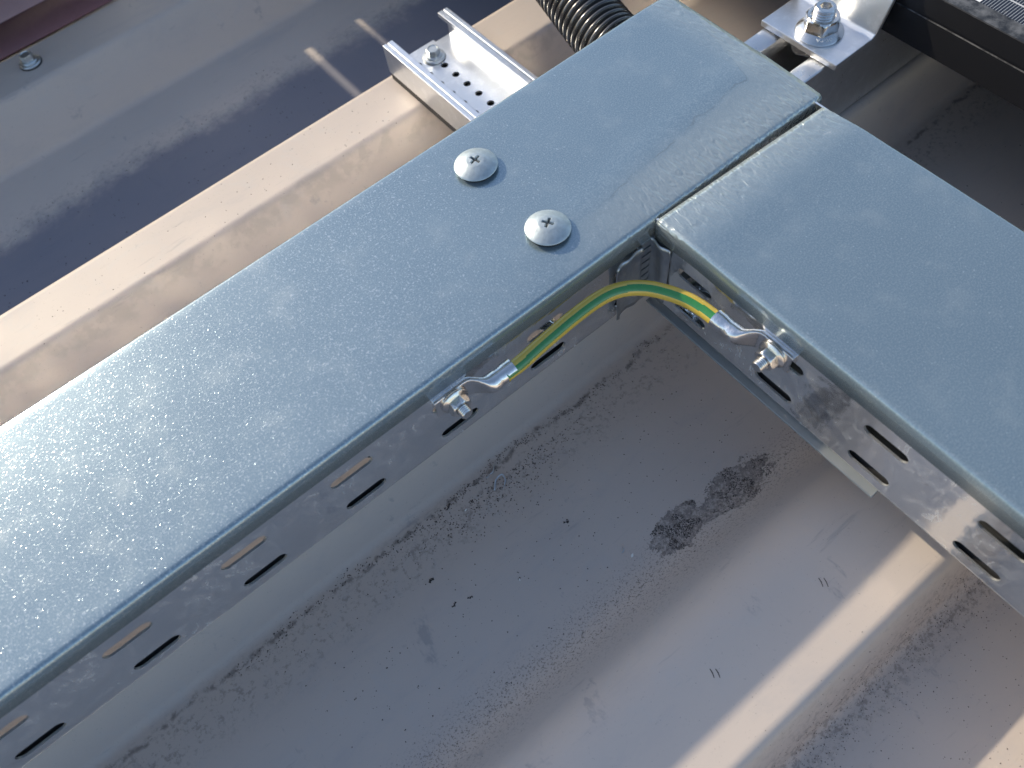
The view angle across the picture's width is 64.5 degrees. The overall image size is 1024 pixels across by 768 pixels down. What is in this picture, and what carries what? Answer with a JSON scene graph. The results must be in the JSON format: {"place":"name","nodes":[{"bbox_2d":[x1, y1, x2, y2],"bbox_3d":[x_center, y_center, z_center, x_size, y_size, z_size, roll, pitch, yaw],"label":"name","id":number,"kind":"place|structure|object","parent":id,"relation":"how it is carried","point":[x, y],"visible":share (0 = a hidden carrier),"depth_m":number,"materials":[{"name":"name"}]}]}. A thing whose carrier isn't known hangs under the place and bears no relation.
{"place":"outdoors","nodes":[
{"label":"outdoors","id":0,"kind":"place"},
{"bbox_2d":[0,0,1023,767],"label":"roof","id":1,"kind":"structure","parent":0,"point":[738,596],"depth_m":0.40,"materials":[{"name":"paint"}]},
{"bbox_2d":[19,51,41,70],"bbox_3d":[-0.332,-0.223,0.556,0.016,0.008,0.016,34,70,22],"label":"hex screw","id":2,"kind":"object","parent":1,"relation":"on","point":[29,61],"visible":1,"depth_m":0.56,"materials":[{"name":"metal"}]},
{"bbox_2d":[0,0,112,59],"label":"roof flashing","id":3,"kind":"object","parent":1,"relation":"on","point":[24,23],"depth_m":0.58,"materials":[{"name":"red paint"}]},
{"bbox_2d":[0,0,821,767],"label":"cable tray","id":4,"kind":"object","parent":1,"relation":"on","point":[160,474],"visible":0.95,"depth_m":0.33,"materials":[{"name":"silver metal"}]},
{"bbox_2d":[15,301,616,756],"bbox_3d":[-0.405,0.303,0.244,1.200,0.008,0.009,-37,64,-14],"label":"power cable","id":5,"kind":"object","parent":4,"relation":"in","point":[251,579],"visible":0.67,"depth_m":0.33,"materials":[{"name":"black rubber"}]},
{"bbox_2d":[441,387,472,418],"bbox_3d":[-0.025,0.005,0.330,0.013,0.013,0.022,-37,64,-14],"label":"nut and bolt","id":6,"kind":"object","parent":4,"relation":"attached to","point":[456,402],"visible":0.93,"depth_m":0.33,"materials":[{"name":"silver metal"}]},
{"bbox_2d":[454,148,497,182],"bbox_3d":[-0.016,-0.096,0.362,0.020,0.013,0.020,33,70,21],"label":"domed screw","id":7,"kind":"object","parent":4,"relation":"on","point":[474,165],"visible":1,"depth_m":0.36,"materials":[{"name":"metal"}]},
{"bbox_2d":[524,210,570,246],"bbox_3d":[0.015,-0.064,0.341,0.020,0.013,0.020,16,61,13],"label":"domed screw","id":8,"kind":"object","parent":4,"relation":"attached to","point":[547,228],"visible":1,"depth_m":0.34,"materials":[{"name":"metal"}]},
{"bbox_2d":[536,0,632,52],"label":"conduit","id":9,"kind":"object","parent":4,"relation":"attached to","point":[579,24],"visible":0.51,"depth_m":0.43,"materials":[{"name":"grey"}]},
{"bbox_2d":[432,280,795,416],"bbox_3d":[0.038,-0.019,0.337,0.145,0.012,0.049,-7,61,2],"label":"earth wire","id":10,"kind":"object","parent":4,"relation":"attached to","point":[726,326],"visible":1,"depth_m":0.33,"materials":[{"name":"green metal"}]},
{"bbox_2d":[616,237,670,319],"bbox_3d":[0.057,-0.044,0.363,0.024,0.046,0.013,-37,64,-14],"label":"tray connector","id":11,"kind":"object","parent":4,"relation":"attached to","point":[649,258],"visible":0.73,"depth_m":0.36,"materials":[{"name":"metal"}]},
{"bbox_2d":[493,474,505,489],"bbox_3d":[-0.006,0.051,0.415,0.009,0.002,0.007,-37,64,-14],"label":"metal shaving","id":12,"kind":"object","parent":1,"relation":"on","point":[499,475],"visible":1,"depth_m":0.41,"materials":[{"name":"grey metal"}]},
{"bbox_2d":[383,7,616,273],"bbox_3d":[0.009,-0.145,0.468,0.050,0.025,0.216,-37,64,-14],"label":"mounting rail","id":13,"kind":"object","parent":1,"relation":"on","point":[475,73],"visible":0.25,"depth_m":0.49,"materials":[{"name":"metal"}]},
{"bbox_2d":[423,44,445,64],"bbox_3d":[-0.049,-0.207,0.509,0.015,0.008,0.015,26,67,18],"label":"hex screw","id":14,"kind":"object","parent":13,"relation":"in","point":[434,54],"visible":1,"depth_m":0.51,"materials":[{"name":"metal"}]},
{"bbox_2d":[4,70,1023,767],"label":"dirt grains","id":15,"kind":"object","parent":1,"relation":"on","point":[740,484],"visible":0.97,"depth_m":0.40,"materials":[{"name":"soil"}]},
{"bbox_2d":[744,28,920,113],"bbox_3d":[0.424,-0.372,0.532,0.788,0.051,0.042,-37,64,-14],"label":"strut rail","id":16,"kind":"object","parent":1,"relation":"on","point":[884,55],"depth_m":0.45,"materials":[{"name":"metal"}]},
{"bbox_2d":[761,0,895,70],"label":"panel clamp","id":17,"kind":"object","parent":16,"relation":"attached to","point":[862,21],"visible":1,"depth_m":0.42,"materials":[{"name":"metal"}]},
{"bbox_2d":[795,0,844,46],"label":"clamp nut","id":18,"kind":"object","parent":17,"relation":"on","point":[819,24],"visible":1,"depth_m":0.41,"materials":[{"name":"silver metal"}]},
{"bbox_2d":[881,0,1023,110],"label":"solar panel","id":19,"kind":"object","parent":16,"relation":"on","point":[980,43],"depth_m":0.39,"materials":[{"name":"black glass"}]},
{"bbox_2d":[654,102,1023,616],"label":"cable tray","id":20,"kind":"object","parent":1,"relation":"on","point":[864,277],"visible":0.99,"depth_m":0.32,"materials":[{"name":"silver metal"}]},
{"bbox_2d":[646,271,877,497],"bbox_3d":[0.118,-0.006,0.366,0.031,0.001,0.133,-37,64,-14],"label":"joint strip","id":21,"kind":"object","parent":20,"relation":"attached to","point":[810,438],"visible":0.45,"depth_m":0.36,"materials":[{"name":"grey metal"}]},
{"bbox_2d":[752,340,785,371],"bbox_3d":[0.106,-0.013,0.327,0.022,0.013,0.013,-37,64,-14],"label":"nut and bolt","id":22,"kind":"object","parent":20,"relation":"attached to","point":[769,354],"visible":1,"depth_m":0.32,"materials":[{"name":"silver metal"}]},
{"bbox_2d":[757,372,999,578],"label":"slots","id":23,"kind":"object","parent":20,"relation":"in","point":[961,546],"visible":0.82,"depth_m":0.33,"materials":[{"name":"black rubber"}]},
{"bbox_2d":[792,363,1023,559],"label":"slots","id":24,"kind":"object","parent":20,"relation":"in","point":[1002,539],"visible":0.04,"depth_m":0.33,"materials":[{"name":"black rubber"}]}
]}

